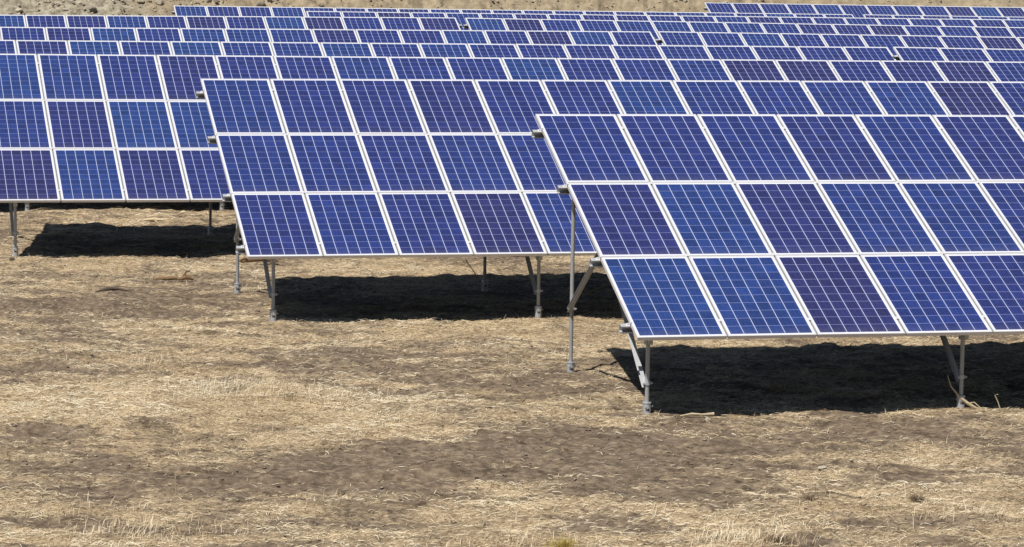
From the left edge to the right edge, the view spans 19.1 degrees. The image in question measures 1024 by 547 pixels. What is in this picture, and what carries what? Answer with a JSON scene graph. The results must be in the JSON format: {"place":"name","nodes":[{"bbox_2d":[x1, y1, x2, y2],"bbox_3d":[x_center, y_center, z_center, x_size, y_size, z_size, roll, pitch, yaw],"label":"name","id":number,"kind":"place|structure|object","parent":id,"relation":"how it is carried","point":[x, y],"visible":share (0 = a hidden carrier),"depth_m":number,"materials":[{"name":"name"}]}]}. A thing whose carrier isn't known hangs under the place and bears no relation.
{"place":"outdoors","nodes":[
{"label":"outdoors","id":0,"kind":"place"},
{"bbox_2d":[4,492,164,524],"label":"standing dry grass","id":1,"kind":"structure","parent":0,"point":[80,509],"depth_m":26.48,"materials":[{"name":"plant"}]},
{"bbox_2d":[32,513,298,545],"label":"standing dry grass","id":2,"kind":"structure","parent":0,"point":[147,527],"depth_m":25.59,"materials":[{"name":"plant"}]},
{"bbox_2d":[117,369,359,411],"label":"standing dry grass","id":3,"kind":"structure","parent":0,"point":[239,390],"depth_m":33.53,"materials":[{"name":"plant"}]},
{"bbox_2d":[247,492,387,517],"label":"standing dry grass","id":4,"kind":"structure","parent":0,"point":[323,504],"depth_m":26.81,"materials":[{"name":"plant"}]},
{"bbox_2d":[270,380,416,407],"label":"standing dry grass","id":5,"kind":"structure","parent":0,"point":[349,395],"depth_m":33.23,"materials":[{"name":"plant"}]},
{"bbox_2d":[0,0,1023,546],"bbox_3d":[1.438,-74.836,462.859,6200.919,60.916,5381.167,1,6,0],"label":"ground","id":6,"kind":"structure","parent":0,"point":[374,466],"depth_m":32.63,"materials":[{"name":"soil"}]},
{"bbox_2d":[89,7,96,11],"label":"rock","id":7,"kind":"object","parent":6,"relation":"on","point":[92,9],"visible":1,"depth_m":112.85,"materials":[{"name":"stone"}]},
{"bbox_2d":[1,201,241,244],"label":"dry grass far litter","id":8,"kind":"object","parent":6,"relation":"on","point":[85,226],"visible":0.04,"depth_m":53.85,"materials":[{"name":"plant"}]},
{"bbox_2d":[126,352,172,366],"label":"standing dry grass","id":9,"kind":"structure","parent":6,"relation":"on","point":[149,360],"depth_m":35.95,"materials":[{"name":"plant"}]},
{"bbox_2d":[144,217,163,220],"bbox_3d":[-6.383,-0.966,54.161,0.342,0.076,0.069,1,6,0],"label":"plank scrap","id":10,"kind":"object","parent":6,"relation":"on","point":[153,219],"visible":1,"depth_m":54.14,"materials":[{"name":"brown wood"}]},
{"bbox_2d":[156,0,162,4],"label":"rock","id":11,"kind":"object","parent":6,"relation":"on","point":[159,2],"visible":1,"depth_m":113.95,"materials":[{"name":"beige stone"}]},
{"bbox_2d":[0,15,461,29],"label":"solar array","id":12,"kind":"object","parent":6,"relation":"on","point":[285,22],"visible":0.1,"depth_m":77.27,"materials":[{"name":"blue"}]},
{"bbox_2d":[239,257,278,262],"bbox_3d":[-3.982,-0.218,47.276,0.683,0.119,0.197,-1,6,-17],"label":"split log","id":13,"kind":"object","parent":6,"relation":"on","point":[244,260],"visible":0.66,"depth_m":47.23,"materials":[{"name":"wood"}]},
{"bbox_2d":[256,2,266,6],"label":"rock","id":14,"kind":"object","parent":6,"relation":"on","point":[260,4],"visible":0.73,"depth_m":115.18,"materials":[{"name":"beige stone"}]},
{"bbox_2d":[276,276,301,277],"bbox_3d":[-3.341,0.057,45.471,0.383,0.037,0.043,1,6,-4],"label":"wood sliver","id":15,"kind":"object","parent":6,"relation":"on","point":[288,277],"visible":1,"depth_m":45.46,"materials":[{"name":"beige wood"}]},
{"bbox_2d":[0,27,657,44],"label":"solar array","id":16,"kind":"object","parent":6,"relation":"on","point":[356,35],"visible":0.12,"depth_m":69.38,"materials":[{"name":"blue"}]},
{"bbox_2d":[0,40,895,210],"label":"solar array","id":17,"kind":"object","parent":6,"relation":"on","point":[214,48],"visible":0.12,"depth_m":61.35,"materials":[{"name":"blue"}]},
{"bbox_2d":[465,259,490,304],"bbox_3d":[-0.467,0.126,43.463,0.054,0.472,1.844,0,6,-12],"label":"thin rod","id":18,"kind":"object","parent":6,"relation":"on","point":[479,280],"visible":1,"depth_m":43.51,"materials":[{"name":"grey metal"}]},
{"bbox_2d":[0,54,1023,256],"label":"solar array","id":19,"kind":"object","parent":6,"relation":"on","point":[101,128],"visible":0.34,"depth_m":50.66,"materials":[{"name":"blue"}]},
{"bbox_2d":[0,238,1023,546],"bbox_3d":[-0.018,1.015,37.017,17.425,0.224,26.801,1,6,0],"label":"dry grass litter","id":20,"kind":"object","parent":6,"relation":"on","point":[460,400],"visible":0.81,"depth_m":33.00,"materials":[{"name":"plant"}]},
{"bbox_2d":[95,287,128,291],"bbox_3d":[-5.654,0.223,42.933,0.477,0.074,0.079,0,6,-14],"label":"bark strip","id":21,"kind":"object","parent":20,"relation":"on","point":[110,289],"visible":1,"depth_m":42.92,"materials":[{"name":"brown wood"}]},
{"bbox_2d":[154,271,193,280],"bbox_3d":[-4.962,0.033,44.598,0.590,0.148,0.118,1,6,0],"label":"broken branch","id":22,"kind":"object","parent":20,"relation":"on","point":[185,277],"visible":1,"depth_m":44.59,"materials":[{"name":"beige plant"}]},
{"bbox_2d":[171,5,853,17],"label":"solar array","id":23,"kind":"object","parent":6,"relation":"on","point":[235,11],"visible":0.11,"depth_m":95.44,"materials":[{"name":"blue"}]},
{"bbox_2d":[8,0,1023,15],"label":"bank gravel","id":24,"kind":"structure","parent":6,"relation":"on","point":[113,1],"depth_m":114.78,"materials":[{"name":"brown gravel"}]},
{"bbox_2d":[544,534,579,546],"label":"grass tuft","id":25,"kind":"object","parent":6,"relation":"on","point":[563,542],"visible":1,"depth_m":25.17,"materials":[{"name":"yellow plant"}]},
{"bbox_2d":[582,283,610,295],"bbox_3d":[1.274,0.206,43.098,0.676,0.195,0.047,-3,7,-36],"label":"dry stalk","id":26,"kind":"object","parent":6,"relation":"on","point":[596,289],"visible":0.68,"depth_m":43.02,"materials":[{"name":"plant"}]},
{"bbox_2d":[196,79,1023,321],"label":"solar array","id":27,"kind":"object","parent":6,"relation":"on","point":[351,168],"visible":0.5,"depth_m":42.52,"materials":[{"name":"blue"}]},
{"bbox_2d":[306,11,1023,29],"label":"solar array","id":28,"kind":"object","parent":6,"relation":"on","point":[460,18],"visible":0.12,"depth_m":88.96,"materials":[{"name":"blue"}]},
{"bbox_2d":[680,412,713,416],"bbox_3d":[1.982,1.508,32.491,0.364,0.054,0.039,1,6,-5],"label":"straw root","id":29,"kind":"object","parent":6,"relation":"on","point":[705,414],"visible":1,"depth_m":32.48,"materials":[{"name":"beige plant"}]},
{"bbox_2d":[463,18,1023,44],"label":"solar array","id":30,"kind":"object","parent":6,"relation":"on","point":[652,27],"visible":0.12,"depth_m":80.55,"materials":[{"name":"blue"}]},
{"bbox_2d":[750,532,803,545],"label":"dead weed","id":31,"kind":"object","parent":6,"relation":"on","point":[783,540],"visible":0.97,"depth_m":25.51,"materials":[{"name":"brown plant"}]},
{"bbox_2d":[532,114,1023,414],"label":"solar array","id":32,"kind":"object","parent":6,"relation":"on","point":[728,226],"visible":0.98,"depth_m":34.74,"materials":[{"name":"blue"}]},
{"bbox_2d":[800,493,826,501],"bbox_3d":[2.720,2.034,27.651,0.319,0.082,0.344,1,6,0],"label":"dead weed","id":33,"kind":"object","parent":6,"relation":"on","point":[811,498],"visible":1,"depth_m":27.66,"materials":[{"name":"brown plant"}]},
{"bbox_2d":[657,31,1023,60],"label":"solar array","id":34,"kind":"object","parent":6,"relation":"on","point":[889,42],"visible":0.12,"depth_m":72.46,"materials":[{"name":"blue"}]},
{"bbox_2d":[703,2,1023,17],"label":"solar array","id":35,"kind":"object","parent":6,"relation":"on","point":[857,11],"visible":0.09,"depth_m":109.14,"materials":[{"name":"blue"}]},
{"bbox_2d":[907,493,927,501],"bbox_3d":[3.711,2.049,27.872,0.266,0.077,0.272,5,7,32],"label":"dead weed","id":36,"kind":"object","parent":6,"relation":"on","point":[914,498],"visible":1,"depth_m":27.84,"materials":[{"name":"brown plant"}]},
{"bbox_2d":[863,14,1023,19],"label":"solar array","id":37,"kind":"object","parent":6,"relation":"on","point":[936,17],"visible":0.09,"depth_m":99.76,"materials":[{"name":"blue"}]},
{"bbox_2d":[892,47,1023,61],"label":"solar array","id":38,"kind":"object","parent":6,"relation":"on","point":[946,54],"visible":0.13,"depth_m":63.83,"materials":[{"name":"blue"}]},
{"bbox_2d":[947,375,980,409],"bbox_3d":[4.971,1.311,33.380,0.382,0.374,0.050,2,6,5],"label":"dry stalk","id":39,"kind":"object","parent":6,"relation":"on","point":[970,404],"visible":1,"depth_m":33.38,"materials":[{"name":"beige plant"}]},
{"bbox_2d":[446,527,616,546],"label":"standing dry grass","id":40,"kind":"structure","parent":0,"point":[526,533],"depth_m":25.36,"materials":[{"name":"plant"}]},
{"bbox_2d":[661,520,826,546],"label":"standing dry grass","id":41,"kind":"structure","parent":0,"point":[742,534],"depth_m":25.56,"materials":[{"name":"plant"}]},
{"bbox_2d":[871,495,1023,528],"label":"standing dry grass","id":42,"kind":"structure","parent":0,"point":[958,507],"depth_m":27.08,"materials":[{"name":"plant"}]}
]}

